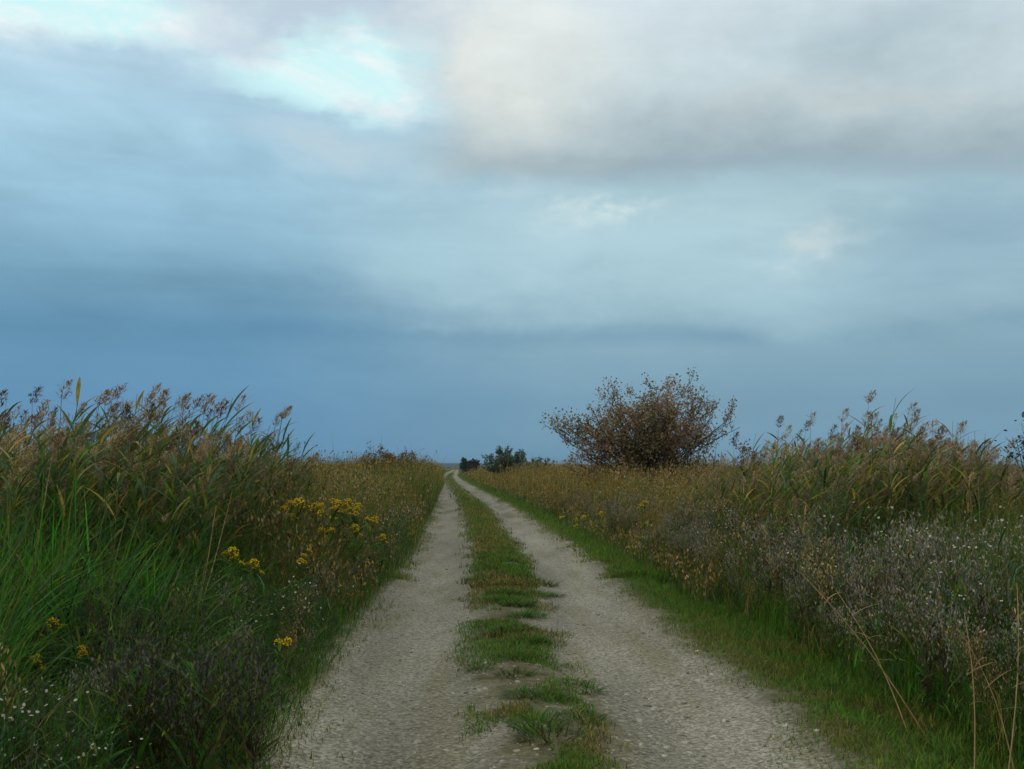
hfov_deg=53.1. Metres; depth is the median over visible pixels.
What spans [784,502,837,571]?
seeding herb
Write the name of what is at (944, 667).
seeding herb
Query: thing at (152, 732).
seeding herb
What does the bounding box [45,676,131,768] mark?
white aster
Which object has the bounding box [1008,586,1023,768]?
dry stalk
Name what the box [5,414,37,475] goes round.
reed
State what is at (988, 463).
reed
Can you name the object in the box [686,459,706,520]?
reed
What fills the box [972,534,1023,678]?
white aster
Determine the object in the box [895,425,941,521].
reed
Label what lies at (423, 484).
meadow grass
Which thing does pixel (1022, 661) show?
seeding herb
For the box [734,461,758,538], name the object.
reed
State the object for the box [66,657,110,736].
seeding herb
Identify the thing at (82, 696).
seeding herb
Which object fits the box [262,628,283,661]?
seeding herb
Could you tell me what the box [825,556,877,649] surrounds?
seeding herb
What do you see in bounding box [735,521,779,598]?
seeding herb
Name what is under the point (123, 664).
seeding herb
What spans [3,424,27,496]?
reed
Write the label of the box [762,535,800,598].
seeding herb
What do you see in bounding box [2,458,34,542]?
reed
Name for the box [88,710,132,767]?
white aster
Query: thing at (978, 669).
seeding herb
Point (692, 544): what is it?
seeding herb
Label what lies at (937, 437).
reed
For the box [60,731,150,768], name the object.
white aster
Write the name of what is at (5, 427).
reed
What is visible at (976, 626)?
seeding herb
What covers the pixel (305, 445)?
reed
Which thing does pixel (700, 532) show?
seeding herb
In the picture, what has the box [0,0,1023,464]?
sky
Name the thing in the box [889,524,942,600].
seeding herb
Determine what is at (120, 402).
reed
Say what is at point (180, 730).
seeding herb
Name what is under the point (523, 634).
grass tuft
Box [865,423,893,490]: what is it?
reed
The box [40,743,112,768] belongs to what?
white aster
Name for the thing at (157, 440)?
reed
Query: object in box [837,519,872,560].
white aster
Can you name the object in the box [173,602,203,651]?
seeding herb
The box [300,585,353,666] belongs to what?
white aster
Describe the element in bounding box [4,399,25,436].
reed
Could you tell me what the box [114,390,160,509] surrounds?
reed
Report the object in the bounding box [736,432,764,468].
reed
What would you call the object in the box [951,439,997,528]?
reed
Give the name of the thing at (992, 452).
reed
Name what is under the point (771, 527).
seeding herb
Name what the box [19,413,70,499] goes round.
reed
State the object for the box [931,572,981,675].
white aster
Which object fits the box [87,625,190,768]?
seeding herb
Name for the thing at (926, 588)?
white aster
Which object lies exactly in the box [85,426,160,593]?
reed
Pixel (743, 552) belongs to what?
white aster
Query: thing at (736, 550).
white aster
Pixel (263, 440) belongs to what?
reed
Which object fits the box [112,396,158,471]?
reed
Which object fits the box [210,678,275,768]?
seeding herb
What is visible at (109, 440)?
reed
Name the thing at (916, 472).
reed
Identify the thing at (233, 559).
tansy
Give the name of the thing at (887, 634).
white aster
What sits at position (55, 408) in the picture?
reed
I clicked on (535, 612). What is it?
grass tuft
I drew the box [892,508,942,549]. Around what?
seeding herb
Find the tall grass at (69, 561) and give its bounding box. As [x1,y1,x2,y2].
[0,428,391,768]
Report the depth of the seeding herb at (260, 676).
5.12 m
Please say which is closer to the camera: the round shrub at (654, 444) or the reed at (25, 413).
the reed at (25, 413)
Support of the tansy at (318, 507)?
on the ground at (819, 689)
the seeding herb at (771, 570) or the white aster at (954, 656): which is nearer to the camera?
the white aster at (954, 656)
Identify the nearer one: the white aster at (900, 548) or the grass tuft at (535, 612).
the white aster at (900, 548)
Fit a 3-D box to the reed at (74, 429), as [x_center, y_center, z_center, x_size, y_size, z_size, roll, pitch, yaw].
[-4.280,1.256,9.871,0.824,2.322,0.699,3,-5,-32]
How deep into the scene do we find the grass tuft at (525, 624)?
9.48 m
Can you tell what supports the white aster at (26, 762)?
on the ground at (819, 689)
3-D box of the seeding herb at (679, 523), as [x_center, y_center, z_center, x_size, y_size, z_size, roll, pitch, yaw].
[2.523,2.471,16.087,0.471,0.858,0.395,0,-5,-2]
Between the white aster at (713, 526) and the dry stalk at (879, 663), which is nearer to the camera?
the dry stalk at (879, 663)
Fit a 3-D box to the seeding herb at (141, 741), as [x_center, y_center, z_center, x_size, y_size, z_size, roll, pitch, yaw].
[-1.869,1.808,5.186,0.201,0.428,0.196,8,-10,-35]
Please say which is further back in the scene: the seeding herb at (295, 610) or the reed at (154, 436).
the reed at (154, 436)
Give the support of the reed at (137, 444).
on the ground at (819, 689)
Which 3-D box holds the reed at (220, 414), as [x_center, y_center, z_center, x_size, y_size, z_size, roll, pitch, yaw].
[-2.878,1.259,9.664,0.687,2.295,0.685,2,-5,6]
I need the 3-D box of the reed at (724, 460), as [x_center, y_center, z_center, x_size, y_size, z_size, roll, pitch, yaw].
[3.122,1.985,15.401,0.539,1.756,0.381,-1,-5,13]
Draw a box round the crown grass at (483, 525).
[440,473,643,768]
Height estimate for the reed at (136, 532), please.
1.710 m
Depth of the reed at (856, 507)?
11.31 m
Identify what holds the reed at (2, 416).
on the ground at (819, 689)
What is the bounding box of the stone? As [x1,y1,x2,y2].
[651,706,659,710]
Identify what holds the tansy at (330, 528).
on the ground at (819, 689)
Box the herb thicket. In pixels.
[108,484,1023,750]
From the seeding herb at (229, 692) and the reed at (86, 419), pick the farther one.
the reed at (86, 419)
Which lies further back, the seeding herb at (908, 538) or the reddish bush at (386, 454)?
the reddish bush at (386, 454)
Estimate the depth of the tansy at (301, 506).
11.36 m
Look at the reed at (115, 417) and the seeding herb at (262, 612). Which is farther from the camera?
the reed at (115, 417)
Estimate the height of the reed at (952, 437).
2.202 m
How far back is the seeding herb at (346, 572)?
11.32 m
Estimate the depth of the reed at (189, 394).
13.81 m
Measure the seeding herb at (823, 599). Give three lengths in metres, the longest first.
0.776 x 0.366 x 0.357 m
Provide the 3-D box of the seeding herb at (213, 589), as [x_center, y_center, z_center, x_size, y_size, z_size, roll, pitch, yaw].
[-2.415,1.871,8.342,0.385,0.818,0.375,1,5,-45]
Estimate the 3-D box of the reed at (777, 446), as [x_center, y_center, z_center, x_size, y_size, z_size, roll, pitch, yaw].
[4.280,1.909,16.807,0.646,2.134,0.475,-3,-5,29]
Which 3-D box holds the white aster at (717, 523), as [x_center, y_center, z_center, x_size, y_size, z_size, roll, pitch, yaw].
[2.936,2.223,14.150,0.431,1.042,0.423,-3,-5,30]
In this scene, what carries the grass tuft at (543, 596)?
on the track
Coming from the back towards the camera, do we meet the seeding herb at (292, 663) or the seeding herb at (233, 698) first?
the seeding herb at (292, 663)
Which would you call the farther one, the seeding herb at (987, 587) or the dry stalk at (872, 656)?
the seeding herb at (987, 587)
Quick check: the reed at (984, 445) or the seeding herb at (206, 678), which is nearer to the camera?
the seeding herb at (206, 678)
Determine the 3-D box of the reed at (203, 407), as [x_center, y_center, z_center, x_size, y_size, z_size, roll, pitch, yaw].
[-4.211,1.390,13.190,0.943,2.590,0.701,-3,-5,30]
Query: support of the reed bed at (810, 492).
on the ground at (819, 689)
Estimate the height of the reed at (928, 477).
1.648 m
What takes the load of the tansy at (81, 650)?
on the ground at (819, 689)
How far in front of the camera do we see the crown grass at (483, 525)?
9.26 m
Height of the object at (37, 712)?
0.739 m
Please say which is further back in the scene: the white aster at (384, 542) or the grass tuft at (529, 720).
the white aster at (384, 542)
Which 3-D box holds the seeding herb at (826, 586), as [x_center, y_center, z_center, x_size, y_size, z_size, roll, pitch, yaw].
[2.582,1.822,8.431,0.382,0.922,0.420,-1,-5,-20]
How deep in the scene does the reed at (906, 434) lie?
17.72 m
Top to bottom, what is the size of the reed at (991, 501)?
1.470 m
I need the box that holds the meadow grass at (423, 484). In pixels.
[0,409,1023,621]
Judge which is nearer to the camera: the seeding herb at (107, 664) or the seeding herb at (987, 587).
the seeding herb at (107, 664)
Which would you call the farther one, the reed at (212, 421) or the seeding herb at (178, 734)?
the reed at (212, 421)
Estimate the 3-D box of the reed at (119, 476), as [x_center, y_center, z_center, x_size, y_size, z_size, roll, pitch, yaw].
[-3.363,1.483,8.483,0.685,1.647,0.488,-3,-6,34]
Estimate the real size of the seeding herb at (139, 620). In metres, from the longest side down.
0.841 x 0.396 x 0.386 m
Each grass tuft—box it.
[462,661,495,674]
[480,622,523,635]
[482,591,525,601]
[484,586,521,595]
[487,621,540,629]
[488,705,582,734]
[490,554,521,560]
[490,644,544,661]
[492,663,540,678]
[495,586,522,595]
[495,599,529,606]
[498,598,539,608]
[498,683,545,699]
[501,712,597,746]
[503,609,540,618]
[503,629,556,644]
[505,573,543,580]
[506,630,555,643]
[510,681,578,702]
[514,607,551,617]
[517,587,542,594]
[522,588,553,598]
[537,590,565,597]
[538,579,561,586]
[540,700,620,724]
[554,674,588,684]
[555,679,611,697]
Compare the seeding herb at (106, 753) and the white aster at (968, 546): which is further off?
the white aster at (968, 546)
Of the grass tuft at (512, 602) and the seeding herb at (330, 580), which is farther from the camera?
the grass tuft at (512, 602)
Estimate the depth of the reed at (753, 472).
15.29 m
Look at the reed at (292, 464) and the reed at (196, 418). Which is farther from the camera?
the reed at (196, 418)
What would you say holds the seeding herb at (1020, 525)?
on the ground at (819, 689)
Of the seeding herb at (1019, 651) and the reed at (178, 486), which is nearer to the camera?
the seeding herb at (1019, 651)
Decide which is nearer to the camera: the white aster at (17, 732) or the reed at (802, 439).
the white aster at (17, 732)
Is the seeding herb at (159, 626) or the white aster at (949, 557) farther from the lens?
the white aster at (949, 557)
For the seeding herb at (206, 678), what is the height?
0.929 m
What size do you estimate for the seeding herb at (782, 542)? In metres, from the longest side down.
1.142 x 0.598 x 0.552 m
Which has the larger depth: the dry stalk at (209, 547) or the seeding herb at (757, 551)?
the seeding herb at (757, 551)
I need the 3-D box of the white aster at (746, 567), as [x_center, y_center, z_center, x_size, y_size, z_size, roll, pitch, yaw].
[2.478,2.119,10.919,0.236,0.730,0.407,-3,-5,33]
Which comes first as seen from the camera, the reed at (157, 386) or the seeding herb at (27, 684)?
the seeding herb at (27, 684)
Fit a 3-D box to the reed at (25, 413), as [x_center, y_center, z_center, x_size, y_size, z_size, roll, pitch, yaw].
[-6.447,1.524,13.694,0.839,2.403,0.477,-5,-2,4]
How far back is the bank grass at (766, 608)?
7.38 m
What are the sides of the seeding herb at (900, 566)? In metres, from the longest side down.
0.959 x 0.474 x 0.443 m
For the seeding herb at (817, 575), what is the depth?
9.64 m
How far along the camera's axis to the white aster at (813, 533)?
10.63 m
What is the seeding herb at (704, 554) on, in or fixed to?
on the ground at (819, 689)
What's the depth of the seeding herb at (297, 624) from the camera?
8.16 m
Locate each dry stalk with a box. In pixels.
[201,507,223,594]
[202,493,240,601]
[800,572,926,738]
[836,590,908,735]
[964,613,993,768]
[966,640,1018,768]
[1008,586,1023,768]
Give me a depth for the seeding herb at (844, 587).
8.79 m
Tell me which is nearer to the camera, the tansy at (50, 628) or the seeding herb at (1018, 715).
the seeding herb at (1018, 715)
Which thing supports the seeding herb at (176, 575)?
on the ground at (819, 689)
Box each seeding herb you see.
[0,635,19,733]
[0,673,57,763]
[0,678,60,768]
[0,721,58,768]
[2,668,73,762]
[2,671,77,755]
[4,662,48,712]
[19,690,96,768]
[43,627,95,702]
[55,659,118,767]
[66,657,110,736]
[67,566,141,699]
[68,598,116,682]
[70,653,106,721]
[81,620,174,765]
[84,621,178,768]
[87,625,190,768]
[89,611,155,755]
[89,617,138,668]
[92,734,120,768]
[103,589,163,660]
[115,653,209,768]
[116,606,178,723]
[122,678,192,768]
[124,635,211,768]
[130,655,205,768]
[133,702,168,768]
[142,616,263,768]
[142,665,231,768]
[143,588,203,667]
[148,574,211,655]
[155,556,198,592]
[158,633,199,704]
[165,584,205,641]
[165,638,272,768]
[167,718,187,761]
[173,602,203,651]
[175,562,210,610]
[175,632,286,764]
[176,622,233,727]
[186,622,305,768]
[188,642,285,761]
[189,563,236,642]
[205,571,260,653]
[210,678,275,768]
[211,658,310,768]
[229,617,251,673]
[250,592,278,635]
[251,645,272,681]
[254,538,290,592]
[259,594,291,655]
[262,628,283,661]
[263,547,302,587]
[264,583,300,646]
[274,618,303,679]
[276,604,309,652]
[280,643,306,684]
[284,587,304,642]
[287,590,314,646]
[292,602,310,643]
[303,560,331,589]
[310,593,333,641]
[316,568,338,599]
[336,561,356,588]
[662,503,687,540]
[664,516,686,542]
[671,508,700,533]
[672,530,697,564]
[675,527,698,579]
[678,498,701,527]
[685,513,713,556]
[690,520,709,561]
[692,495,723,532]
[692,541,718,584]
[694,528,713,556]
[694,538,716,573]
[698,531,721,573]
[704,529,738,591]
[707,497,736,552]
[720,504,753,554]
[722,509,748,547]
[734,509,766,557]
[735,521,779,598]
[741,517,778,580]
[753,541,790,617]
[758,510,791,569]
[761,514,809,591]
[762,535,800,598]
[763,504,811,546]
[767,527,808,589]
[769,534,819,615]
[778,542,820,611]
[780,523,812,574]
[783,557,818,645]
[783,574,818,639]
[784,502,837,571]
[795,558,833,627]
[797,515,832,553]
[798,504,842,556]
[800,537,836,617]
[801,550,850,653]
[805,567,842,644]
[805,570,828,628]
[806,528,848,579]
[808,556,842,598]
[811,531,855,577]
[818,561,850,614]
[824,551,850,579]
[824,568,859,618]
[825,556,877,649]
[829,536,904,662]
[830,560,862,644]
[837,589,887,689]
[839,528,884,575]
[839,579,879,641]
[853,566,916,699]
[856,519,899,562]
[866,596,918,681]
[869,556,924,599]
[872,523,927,606]
[876,509,930,549]
[876,596,931,684]
[878,549,928,639]
[881,510,948,563]
[885,520,933,574]
[886,524,932,566]
[886,580,964,715]
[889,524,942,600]
[889,589,982,716]
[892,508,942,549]
[895,597,936,684]
[902,518,944,563]
[906,566,952,630]
[909,535,974,627]
[909,601,985,718]
[920,542,986,650]
[924,501,978,551]
[934,519,992,582]
[948,625,989,711]
[948,625,1001,736]
[949,560,1020,653]
[951,549,1022,675]
[965,585,1008,656]
[966,566,1017,646]
[970,621,1020,713]
[981,519,1023,585]
[985,503,1023,560]
[986,516,1022,558]
[992,639,1023,758]
[1006,614,1023,719]
[1008,643,1023,751]
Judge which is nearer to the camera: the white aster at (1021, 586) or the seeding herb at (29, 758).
the seeding herb at (29, 758)
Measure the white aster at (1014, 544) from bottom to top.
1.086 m
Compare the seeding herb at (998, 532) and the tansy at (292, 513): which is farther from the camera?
the tansy at (292, 513)
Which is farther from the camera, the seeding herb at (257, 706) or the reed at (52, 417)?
the reed at (52, 417)
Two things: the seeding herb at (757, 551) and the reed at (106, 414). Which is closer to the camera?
the seeding herb at (757, 551)
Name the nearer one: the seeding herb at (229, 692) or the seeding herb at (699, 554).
the seeding herb at (229, 692)
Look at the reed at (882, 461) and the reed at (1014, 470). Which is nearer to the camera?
the reed at (882, 461)
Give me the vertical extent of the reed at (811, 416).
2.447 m
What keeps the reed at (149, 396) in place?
on the ground at (819, 689)
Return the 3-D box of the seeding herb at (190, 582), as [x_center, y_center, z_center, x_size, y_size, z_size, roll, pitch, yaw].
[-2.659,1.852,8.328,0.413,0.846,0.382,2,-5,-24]
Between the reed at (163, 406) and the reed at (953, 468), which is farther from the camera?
the reed at (953, 468)
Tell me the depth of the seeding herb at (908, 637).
7.16 m
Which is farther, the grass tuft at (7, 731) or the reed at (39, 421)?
the reed at (39, 421)
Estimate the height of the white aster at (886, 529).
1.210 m
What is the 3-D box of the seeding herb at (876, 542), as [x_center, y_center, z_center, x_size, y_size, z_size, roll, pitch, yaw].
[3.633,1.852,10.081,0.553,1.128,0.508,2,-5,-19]
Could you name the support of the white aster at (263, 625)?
on the ground at (819, 689)
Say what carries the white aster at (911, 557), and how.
on the ground at (819, 689)
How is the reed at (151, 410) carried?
on the ground at (819, 689)
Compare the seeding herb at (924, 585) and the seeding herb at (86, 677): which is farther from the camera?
the seeding herb at (924, 585)
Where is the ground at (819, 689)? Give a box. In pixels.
[133,469,1023,768]
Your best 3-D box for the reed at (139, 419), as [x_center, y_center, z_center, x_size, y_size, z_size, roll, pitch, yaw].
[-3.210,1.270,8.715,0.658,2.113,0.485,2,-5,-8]
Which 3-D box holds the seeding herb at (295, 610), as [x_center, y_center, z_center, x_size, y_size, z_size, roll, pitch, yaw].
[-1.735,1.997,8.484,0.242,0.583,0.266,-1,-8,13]
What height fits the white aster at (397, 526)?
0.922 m
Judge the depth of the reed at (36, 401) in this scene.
10.72 m
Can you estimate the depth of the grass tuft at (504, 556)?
16.40 m
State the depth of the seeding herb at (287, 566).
10.48 m
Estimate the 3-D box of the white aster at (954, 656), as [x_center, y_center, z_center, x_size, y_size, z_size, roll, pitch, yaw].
[2.624,1.756,6.024,0.216,0.667,0.372,0,-5,0]
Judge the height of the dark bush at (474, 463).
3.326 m
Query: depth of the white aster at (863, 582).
8.71 m
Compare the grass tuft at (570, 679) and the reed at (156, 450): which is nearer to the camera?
the grass tuft at (570, 679)
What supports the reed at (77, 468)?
on the ground at (819, 689)
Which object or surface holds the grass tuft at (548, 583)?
on the track
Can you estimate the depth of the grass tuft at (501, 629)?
9.21 m
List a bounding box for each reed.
[0,388,31,489]
[0,399,78,566]
[0,410,15,437]
[0,412,33,476]
[0,460,35,569]
[1,416,30,453]
[2,386,64,474]
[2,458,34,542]
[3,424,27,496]
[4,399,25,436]
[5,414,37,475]
[6,417,45,476]
[11,405,29,444]
[13,409,37,452]
[19,407,47,456]
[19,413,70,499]
[27,379,93,496]
[28,411,48,468]
[29,451,71,548]
[32,412,50,445]
[40,395,117,527]
[42,382,132,562]
[46,405,61,454]
[46,457,94,549]
[52,412,70,432]
[56,404,86,466]
[58,377,103,553]
[63,389,116,487]
[66,391,116,449]
[66,401,105,447]
[77,402,88,448]
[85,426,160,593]
[85,465,141,583]
[86,398,133,484]
[88,401,119,483]
[92,400,122,460]
[94,457,184,575]
[96,407,114,466]
[98,428,180,553]
[99,399,121,423]
[99,410,174,568]
[107,404,171,535]
[108,416,140,570]
[109,415,118,452]
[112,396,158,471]
[113,402,183,555]
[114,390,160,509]
[115,391,172,522]
[121,404,146,534]
[122,408,166,472]
[122,419,135,449]
[123,407,180,510]
[136,402,184,523]
[136,408,186,462]
[140,401,184,529]
[141,403,218,580]
[142,389,171,459]
[145,395,199,478]
[147,382,172,462]
[155,388,177,484]
[155,420,195,481]
[157,392,199,447]
[158,394,203,453]
[160,399,240,567]
[161,458,185,528]
[169,420,219,525]
[169,436,193,524]
[170,394,189,452]
[177,426,204,481]
[177,448,225,593]
[178,430,219,467]
[182,399,229,449]
[182,451,224,572]
[186,394,230,525]
[186,399,253,458]
[190,407,232,454]
[194,393,222,438]
[201,386,252,542]
[202,408,214,434]
[215,394,251,481]
[215,460,249,561]
[219,416,270,568]
[226,416,258,507]
[233,409,276,513]
[234,423,286,499]
[243,410,257,458]
[244,442,281,557]
[251,405,299,523]
[259,407,297,511]
[259,412,296,536]
[274,417,302,506]
[278,458,306,501]
[288,435,319,497]
[290,452,322,542]
[300,454,324,531]
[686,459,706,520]
[708,459,727,533]
[720,432,756,535]
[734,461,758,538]
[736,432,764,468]
[747,415,790,505]
[748,453,765,524]
[755,466,786,515]
[767,425,799,512]
[769,437,783,466]
[783,420,822,483]
[789,428,803,481]
[791,437,809,507]
[792,412,826,480]
[812,435,833,476]
[823,408,856,473]
[823,423,850,489]
[830,458,870,543]
[830,467,870,554]
[838,415,883,519]
[838,422,857,490]
[838,425,889,549]
[844,411,899,522]
[847,390,887,485]
[848,411,879,505]
[849,459,868,536]
[856,388,914,498]
[862,419,883,463]
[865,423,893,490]
[869,453,895,528]
[888,413,903,436]
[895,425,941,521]
[895,438,935,509]
[898,468,934,525]
[899,408,929,471]
[900,402,924,449]
[900,458,925,500]
[902,416,926,494]
[902,421,947,507]
[903,415,923,448]
[912,426,951,501]
[914,452,939,524]
[916,466,937,531]
[925,418,952,510]
[927,421,978,472]
[930,429,950,512]
[935,422,975,522]
[937,439,965,494]
[947,420,967,473]
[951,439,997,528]
[971,438,1004,473]
[974,440,994,487]
[976,441,992,481]
[980,447,1018,524]
[980,455,1001,525]
[982,482,1010,533]
[987,445,998,486]
[989,439,1021,504]
[993,486,1018,534]
[1008,460,1019,498]
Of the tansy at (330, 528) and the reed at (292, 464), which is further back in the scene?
the reed at (292, 464)
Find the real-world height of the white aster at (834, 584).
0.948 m
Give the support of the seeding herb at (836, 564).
on the ground at (819, 689)
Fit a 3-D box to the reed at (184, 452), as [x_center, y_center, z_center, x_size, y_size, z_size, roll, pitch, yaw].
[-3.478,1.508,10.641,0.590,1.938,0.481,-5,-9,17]
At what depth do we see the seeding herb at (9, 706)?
4.75 m
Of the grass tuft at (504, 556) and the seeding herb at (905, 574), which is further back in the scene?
the grass tuft at (504, 556)
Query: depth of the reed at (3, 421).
13.18 m
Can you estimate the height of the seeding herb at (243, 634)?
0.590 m
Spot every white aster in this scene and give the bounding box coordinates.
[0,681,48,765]
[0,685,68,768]
[4,702,36,766]
[12,751,62,768]
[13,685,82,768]
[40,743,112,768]
[44,740,107,768]
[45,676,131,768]
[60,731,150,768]
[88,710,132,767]
[241,601,297,664]
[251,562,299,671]
[277,573,313,632]
[288,567,320,651]
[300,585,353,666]
[304,593,331,679]
[369,518,403,573]
[377,514,398,579]
[383,508,411,534]
[384,511,416,563]
[390,510,408,552]
[398,510,419,553]
[399,506,416,553]
[663,524,676,561]
[675,510,703,532]
[697,520,728,573]
[705,512,722,546]
[707,505,727,540]
[708,507,725,539]
[713,506,736,539]
[715,552,739,597]
[717,530,744,590]
[720,527,753,578]
[731,525,768,594]
[736,548,760,611]
[753,514,791,584]
[787,531,835,625]
[797,515,825,564]
[803,575,830,645]
[808,552,868,650]
[818,502,862,543]
[818,544,861,642]
[830,516,879,599]
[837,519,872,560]
[846,561,873,629]
[847,539,883,588]
[865,506,903,561]
[867,531,907,607]
[868,599,906,678]
[885,524,927,596]
[887,521,945,564]
[899,555,950,666]
[916,577,999,680]
[922,582,984,694]
[926,546,976,597]
[929,535,1001,637]
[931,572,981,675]
[938,622,985,734]
[951,535,1000,624]
[971,519,1020,614]
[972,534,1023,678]
[979,538,1023,603]
[981,600,1023,761]
[994,566,1023,670]
[999,506,1023,538]
[1004,527,1023,572]
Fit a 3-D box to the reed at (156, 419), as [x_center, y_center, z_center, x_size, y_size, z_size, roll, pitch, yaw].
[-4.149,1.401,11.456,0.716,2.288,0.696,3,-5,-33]
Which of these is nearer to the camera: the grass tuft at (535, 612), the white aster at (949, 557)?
the white aster at (949, 557)
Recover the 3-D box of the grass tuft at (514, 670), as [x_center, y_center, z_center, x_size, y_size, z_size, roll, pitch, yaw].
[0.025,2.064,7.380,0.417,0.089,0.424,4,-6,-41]
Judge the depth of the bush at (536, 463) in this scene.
79.60 m
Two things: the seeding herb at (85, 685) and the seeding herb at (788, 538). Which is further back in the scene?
the seeding herb at (788, 538)
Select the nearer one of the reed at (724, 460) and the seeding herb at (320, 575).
the seeding herb at (320, 575)
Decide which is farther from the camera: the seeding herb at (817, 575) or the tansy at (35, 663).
the seeding herb at (817, 575)
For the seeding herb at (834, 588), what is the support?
on the ground at (819, 689)
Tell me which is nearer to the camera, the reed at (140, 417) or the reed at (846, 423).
the reed at (140, 417)
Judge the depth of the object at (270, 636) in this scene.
6.98 m
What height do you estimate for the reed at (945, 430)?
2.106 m
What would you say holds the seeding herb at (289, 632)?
on the ground at (819, 689)
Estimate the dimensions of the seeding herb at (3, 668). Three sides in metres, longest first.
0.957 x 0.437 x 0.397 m
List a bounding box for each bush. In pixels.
[358,443,425,478]
[459,457,469,474]
[467,458,480,471]
[480,445,526,478]
[515,457,556,473]
[994,411,1023,487]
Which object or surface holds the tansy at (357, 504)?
on the ground at (819, 689)
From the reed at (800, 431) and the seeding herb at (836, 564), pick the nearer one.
the seeding herb at (836, 564)
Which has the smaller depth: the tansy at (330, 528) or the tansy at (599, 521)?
the tansy at (330, 528)
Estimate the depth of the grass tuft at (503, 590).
12.06 m
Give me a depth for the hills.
2175.32 m
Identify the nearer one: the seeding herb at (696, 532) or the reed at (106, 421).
the reed at (106, 421)
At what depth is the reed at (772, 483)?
12.51 m
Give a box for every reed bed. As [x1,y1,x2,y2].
[0,411,316,608]
[672,425,1023,578]
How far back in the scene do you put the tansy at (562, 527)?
20.83 m
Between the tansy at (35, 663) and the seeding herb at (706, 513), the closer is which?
the tansy at (35, 663)
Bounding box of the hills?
[311,463,1023,467]
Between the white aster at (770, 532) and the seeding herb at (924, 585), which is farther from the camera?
the white aster at (770, 532)
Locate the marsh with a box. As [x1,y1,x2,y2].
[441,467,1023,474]
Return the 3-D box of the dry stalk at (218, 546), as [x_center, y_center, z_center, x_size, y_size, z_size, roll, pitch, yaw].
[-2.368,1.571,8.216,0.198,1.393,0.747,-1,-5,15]
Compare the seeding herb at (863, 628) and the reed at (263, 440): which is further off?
the reed at (263, 440)
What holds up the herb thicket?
on the ground at (819, 689)
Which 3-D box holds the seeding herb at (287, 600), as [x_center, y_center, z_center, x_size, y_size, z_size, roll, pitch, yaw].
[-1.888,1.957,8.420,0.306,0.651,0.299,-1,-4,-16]
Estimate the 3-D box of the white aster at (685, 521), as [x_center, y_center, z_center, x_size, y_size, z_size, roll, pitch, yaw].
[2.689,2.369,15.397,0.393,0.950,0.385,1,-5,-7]
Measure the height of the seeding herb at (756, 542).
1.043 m
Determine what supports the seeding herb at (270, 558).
on the ground at (819, 689)
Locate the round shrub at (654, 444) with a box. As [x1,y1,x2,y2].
[538,365,751,486]
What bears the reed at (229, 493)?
on the ground at (819, 689)
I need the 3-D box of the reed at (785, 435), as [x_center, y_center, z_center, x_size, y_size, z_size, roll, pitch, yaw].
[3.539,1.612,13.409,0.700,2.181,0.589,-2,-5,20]
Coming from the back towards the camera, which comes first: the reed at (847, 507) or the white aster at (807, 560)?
the reed at (847, 507)
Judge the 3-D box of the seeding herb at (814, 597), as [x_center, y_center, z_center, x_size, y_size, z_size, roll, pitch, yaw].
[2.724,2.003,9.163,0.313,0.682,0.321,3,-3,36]
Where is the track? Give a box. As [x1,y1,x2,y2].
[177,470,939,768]
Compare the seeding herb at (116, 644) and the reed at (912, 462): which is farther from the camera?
the reed at (912, 462)
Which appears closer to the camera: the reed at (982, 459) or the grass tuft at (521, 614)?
the grass tuft at (521, 614)
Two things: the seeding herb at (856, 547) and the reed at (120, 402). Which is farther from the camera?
the reed at (120, 402)
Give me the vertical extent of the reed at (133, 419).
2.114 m
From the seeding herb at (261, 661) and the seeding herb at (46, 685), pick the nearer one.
the seeding herb at (46, 685)
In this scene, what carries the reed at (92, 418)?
on the ground at (819, 689)
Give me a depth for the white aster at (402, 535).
14.98 m
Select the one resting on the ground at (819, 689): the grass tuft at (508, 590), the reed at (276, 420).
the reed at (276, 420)
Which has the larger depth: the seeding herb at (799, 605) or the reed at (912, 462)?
the reed at (912, 462)
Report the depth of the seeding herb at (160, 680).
5.07 m
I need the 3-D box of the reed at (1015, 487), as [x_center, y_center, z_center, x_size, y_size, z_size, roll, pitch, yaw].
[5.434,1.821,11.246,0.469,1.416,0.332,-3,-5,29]
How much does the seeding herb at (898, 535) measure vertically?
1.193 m
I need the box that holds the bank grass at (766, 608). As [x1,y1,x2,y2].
[0,470,1023,768]
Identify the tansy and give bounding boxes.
[14,623,44,679]
[22,617,67,681]
[22,654,49,695]
[65,645,91,691]
[218,547,245,637]
[241,559,267,649]
[267,637,295,703]
[277,500,324,568]
[280,497,320,559]
[292,548,316,615]
[308,501,325,554]
[312,527,339,579]
[325,498,358,567]
[326,502,356,579]
[335,506,366,576]
[342,498,366,560]
[344,524,363,574]
[363,515,381,569]
[374,534,388,583]
[558,516,563,539]
[572,524,585,551]
[576,515,587,539]
[595,511,603,543]
[637,500,650,550]
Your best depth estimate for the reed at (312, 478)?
13.38 m
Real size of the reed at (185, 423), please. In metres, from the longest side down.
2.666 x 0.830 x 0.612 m
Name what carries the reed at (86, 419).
on the ground at (819, 689)
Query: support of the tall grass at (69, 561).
on the ground at (819, 689)
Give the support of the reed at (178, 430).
on the ground at (819, 689)
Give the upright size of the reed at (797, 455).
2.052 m

